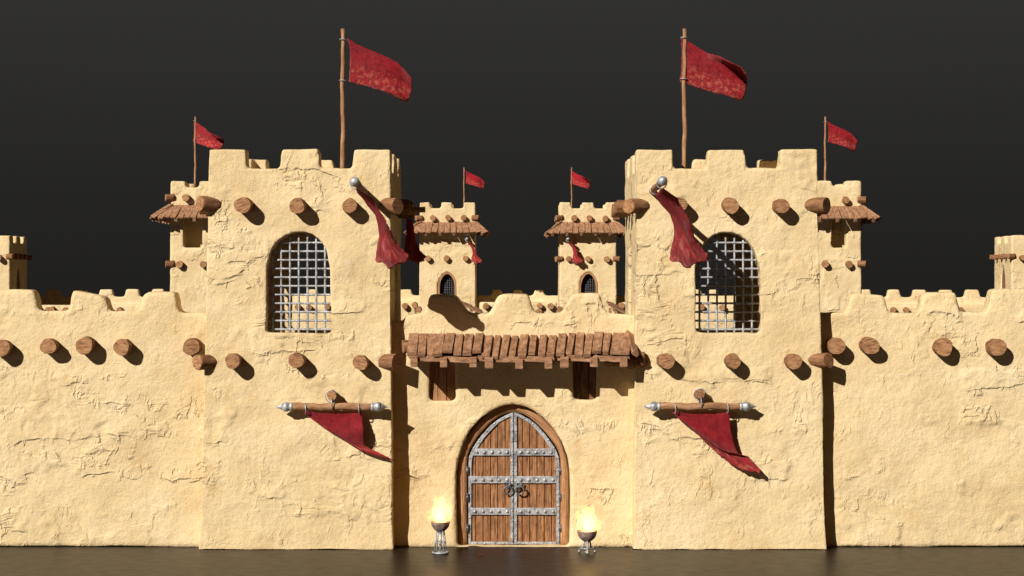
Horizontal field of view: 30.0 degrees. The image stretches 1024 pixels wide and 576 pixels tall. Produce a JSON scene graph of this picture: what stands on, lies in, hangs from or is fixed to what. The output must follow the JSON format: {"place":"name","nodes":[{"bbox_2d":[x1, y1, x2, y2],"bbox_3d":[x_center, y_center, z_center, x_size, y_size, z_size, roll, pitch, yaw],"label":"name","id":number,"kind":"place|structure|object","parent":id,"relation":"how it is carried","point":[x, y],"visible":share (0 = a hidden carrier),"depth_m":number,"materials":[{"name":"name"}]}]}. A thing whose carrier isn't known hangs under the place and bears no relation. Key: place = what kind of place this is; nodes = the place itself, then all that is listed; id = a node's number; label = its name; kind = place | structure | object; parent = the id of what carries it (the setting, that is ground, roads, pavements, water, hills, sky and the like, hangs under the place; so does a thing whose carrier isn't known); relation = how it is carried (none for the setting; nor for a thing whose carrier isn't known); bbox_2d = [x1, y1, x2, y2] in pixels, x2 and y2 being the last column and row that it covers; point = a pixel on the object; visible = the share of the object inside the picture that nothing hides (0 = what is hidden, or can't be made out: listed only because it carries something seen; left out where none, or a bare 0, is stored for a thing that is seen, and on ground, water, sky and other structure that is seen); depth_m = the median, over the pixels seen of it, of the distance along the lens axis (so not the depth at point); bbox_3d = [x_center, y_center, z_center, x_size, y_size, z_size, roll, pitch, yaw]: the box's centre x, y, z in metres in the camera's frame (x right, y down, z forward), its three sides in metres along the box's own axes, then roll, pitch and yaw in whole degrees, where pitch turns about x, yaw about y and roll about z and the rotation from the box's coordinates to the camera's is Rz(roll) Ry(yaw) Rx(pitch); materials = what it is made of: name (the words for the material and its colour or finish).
{"place":"outdoors","nodes":[
{"label":"outdoors","id":0,"kind":"place"},
{"bbox_2d":[0,236,31,288],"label":"corner tower","id":1,"kind":"structure","parent":0,"point":[14,257],"depth_m":125.05,"materials":[{"name":"paint"}]},
{"bbox_2d":[42,304,140,310],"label":"ledge wall","id":2,"kind":"structure","parent":0,"point":[116,307],"depth_m":122.72,"materials":[{"name":"paint"}]},
{"bbox_2d":[28,289,164,304],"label":"wall","id":3,"kind":"structure","parent":0,"point":[56,297],"depth_m":130.97,"materials":[{"name":"paint"}]},
{"bbox_2d":[149,181,208,311],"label":"roofed tower","id":4,"kind":"structure","parent":0,"point":[186,264],"depth_m":99.55,"materials":[{"name":"paint"}]},
{"bbox_2d":[193,117,223,187],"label":"pole flag","id":5,"kind":"object","parent":4,"relation":"on","point":[203,136],"visible":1,"depth_m":100.22,"materials":[{"name":"red fabric"}]},
{"bbox_2d":[292,302,421,327],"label":"ledge wall","id":6,"kind":"structure","parent":0,"point":[413,308],"depth_m":121.01,"materials":[{"name":"paint"}]},
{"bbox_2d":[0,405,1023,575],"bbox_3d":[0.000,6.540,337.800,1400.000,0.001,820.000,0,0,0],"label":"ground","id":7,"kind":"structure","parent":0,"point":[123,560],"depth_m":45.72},
{"bbox_2d":[0,289,205,546],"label":"curtain wall","id":8,"kind":"structure","parent":7,"relation":"on","point":[101,417],"depth_m":48.33,"materials":[{"name":"paint"}]},
{"bbox_2d":[192,149,414,549],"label":"gate tower","id":9,"kind":"structure","parent":7,"relation":"on","point":[274,476],"depth_m":47.87,"materials":[{"name":"paint"}]},
{"bbox_2d":[276,390,394,460],"bbox_3d":[-4.382,3.423,47.739,2.972,1.782,0.727,0,0,0],"label":"rod pennant","id":10,"kind":"object","parent":9,"relation":"attached to","point":[348,428],"visible":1,"depth_m":47.52,"materials":[{"name":"red fabric"}]},
{"bbox_2d":[339,29,411,167],"bbox_3d":[-3.485,-4.721,48.851,1.870,3.806,0.296,0,0,0],"label":"pole flag","id":11,"kind":"object","parent":9,"relation":"on","point":[372,69],"visible":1,"depth_m":48.80,"materials":[{"name":"red fabric"}]},
{"bbox_2d":[350,177,408,268],"bbox_3d":[-3.147,-1.528,46.418,1.349,2.145,3.626,0,0,0],"label":"pole banner","id":12,"kind":"object","parent":9,"relation":"attached to","point":[390,253],"visible":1,"depth_m":45.98,"materials":[{"name":"fabric"}]},
{"bbox_2d":[405,207,425,263],"bbox_3d":[-2.695,-1.365,49.632,0.959,1.491,0.230,0,0,0],"label":"flank banner","id":13,"kind":"object","parent":9,"relation":"attached to","point":[415,253],"visible":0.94,"depth_m":49.63,"materials":[{"name":"red fabric"}]},
{"bbox_2d":[431,520,449,554],"bbox_3d":[-1.762,5.635,47.074,0.979,1.806,0.967,0,0,0],"label":"fire brazier","id":14,"kind":"object","parent":7,"relation":"on","point":[440,527],"visible":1,"depth_m":46.98,"materials":[{"name":"metal"}]},
{"bbox_2d":[404,202,489,312],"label":"roofed tower","id":15,"kind":"structure","parent":7,"relation":"on","point":[443,232],"depth_m":124.14,"materials":[{"name":"paint"}]},
{"bbox_2d":[438,272,456,295],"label":"window frame","id":16,"kind":"structure","parent":15,"relation":"in","point":[445,273],"depth_m":124.12,"materials":[{"name":"brown wood"}]},
{"bbox_2d":[463,167,483,206],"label":"pole flag","id":17,"kind":"object","parent":15,"relation":"on","point":[474,180],"visible":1,"depth_m":128.73,"materials":[{"name":"red fabric"}]},
{"bbox_2d":[465,237,481,263],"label":"pole banner","id":18,"kind":"object","parent":15,"relation":"attached to","point":[476,259],"visible":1,"depth_m":123.58,"materials":[{"name":"red fabric"}]},
{"bbox_2d":[461,301,482,312],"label":"plank lean to","id":19,"kind":"object","parent":7,"relation":"on","point":[472,308],"visible":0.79,"depth_m":119.01,"materials":[{"name":"brown wood"}]},
{"bbox_2d":[391,293,644,546],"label":"gate wall","id":20,"kind":"structure","parent":7,"relation":"on","point":[565,375],"depth_m":48.37,"materials":[{"name":"paint"}]},
{"bbox_2d":[466,412,513,543],"bbox_3d":[-0.566,4.844,48.640,1.213,3.350,0.260,0,0,0],"label":"door leaf","id":21,"kind":"structure","parent":20,"relation":"in","point":[497,451],"depth_m":48.68,"materials":[{"name":"brown wood"}]},
{"bbox_2d":[514,413,561,543],"bbox_3d":[0.659,4.844,48.640,1.213,3.350,0.260,0,0,0],"label":"door leaf","id":22,"kind":"structure","parent":20,"relation":"in","point":[533,451],"depth_m":48.69,"materials":[{"name":"brown wood"}]},
{"bbox_2d":[544,202,624,312],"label":"roofed tower","id":23,"kind":"structure","parent":7,"relation":"on","point":[590,231],"depth_m":124.13,"materials":[{"name":"paint"}]},
{"bbox_2d":[566,237,582,263],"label":"pole banner","id":24,"kind":"object","parent":23,"relation":"attached to","point":[576,259],"visible":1,"depth_m":123.59,"materials":[{"name":"red fabric"}]},
{"bbox_2d":[570,167,589,206],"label":"pole flag","id":25,"kind":"object","parent":23,"relation":"on","point":[579,180],"visible":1,"depth_m":128.66,"materials":[{"name":"red fabric"}]},
{"bbox_2d":[579,272,597,292],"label":"window frame","id":26,"kind":"structure","parent":23,"relation":"in","point":[596,284],"depth_m":124.12,"materials":[{"name":"brown wood"}]},
{"bbox_2d":[577,530,596,553],"bbox_3d":[1.844,5.754,47.147,1.004,1.574,0.969,0,0,0],"label":"fire brazier","id":27,"kind":"object","parent":7,"relation":"on","point":[587,537],"visible":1,"depth_m":47.03,"materials":[{"name":"metal"}]},
{"bbox_2d":[606,301,624,313],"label":"plank lean to","id":28,"kind":"object","parent":7,"relation":"on","point":[616,307],"visible":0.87,"depth_m":119.01,"materials":[{"name":"brown wood"}]},
{"bbox_2d":[611,149,833,549],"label":"gate tower","id":29,"kind":"structure","parent":7,"relation":"on","point":[769,360],"depth_m":47.86,"materials":[{"name":"paint"}]},
{"bbox_2d":[649,176,708,267],"bbox_3d":[4.055,-1.549,46.418,1.349,2.145,3.626,0,0,0],"label":"pole banner","id":30,"kind":"object","parent":29,"relation":"attached to","point":[687,250],"visible":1,"depth_m":46.08,"materials":[{"name":"red fabric"}]},
{"bbox_2d":[644,388,760,472],"bbox_3d":[4.729,3.553,47.739,2.913,2.120,0.727,0,0,0],"label":"rod pennant","id":31,"kind":"object","parent":29,"relation":"attached to","point":[713,432],"visible":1,"depth_m":47.55,"materials":[{"name":"red fabric"}]},
{"bbox_2d":[680,29,746,168],"bbox_3d":[5.155,-4.721,48.544,1.743,3.806,0.843,0,0,0],"label":"pole flag","id":32,"kind":"object","parent":29,"relation":"on","point":[704,70],"visible":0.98,"depth_m":48.78,"materials":[{"name":"red fabric"}]},
{"bbox_2d":[820,288,1023,546],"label":"curtain wall","id":33,"kind":"structure","parent":7,"relation":"on","point":[923,424],"depth_m":48.33,"materials":[{"name":"paint"}]},
{"bbox_2d":[0,0,1023,296],"label":"sky","id":34,"kind":"structure","parent":0,"point":[100,100],"materials":[{"name":"black"}]},
{"bbox_2d":[292,289,735,313],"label":"wall","id":35,"kind":"structure","parent":0,"point":[408,297],"depth_m":128.48,"materials":[{"name":"paint"}]},
{"bbox_2d":[479,302,562,312],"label":"ledge wall","id":36,"kind":"structure","parent":0,"point":[538,307],"depth_m":121.01,"materials":[{"name":"paint"}]},
{"bbox_2d":[612,302,732,327],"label":"ledge wall","id":37,"kind":"structure","parent":0,"point":[712,307],"depth_m":121.02,"materials":[{"name":"paint"}]},
{"bbox_2d":[817,181,881,311],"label":"roofed tower","id":38,"kind":"structure","parent":0,"point":[841,223],"depth_m":99.57,"materials":[{"name":"paint"}]},
{"bbox_2d":[823,117,856,180],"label":"pole flag","id":39,"kind":"object","parent":38,"relation":"on","point":[841,137],"visible":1,"depth_m":100.43,"materials":[{"name":"red fabric"}]},
{"bbox_2d":[862,289,985,304],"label":"wall","id":40,"kind":"structure","parent":0,"point":[969,297],"depth_m":130.96,"materials":[{"name":"paint"}]},
{"bbox_2d":[886,304,983,312],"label":"ledge wall","id":41,"kind":"structure","parent":0,"point":[901,308],"depth_m":122.72,"materials":[{"name":"paint"}]},
{"bbox_2d":[989,235,1023,288],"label":"corner tower","id":42,"kind":"structure","parent":0,"point":[1008,257],"depth_m":124.60,"materials":[{"name":"paint"}]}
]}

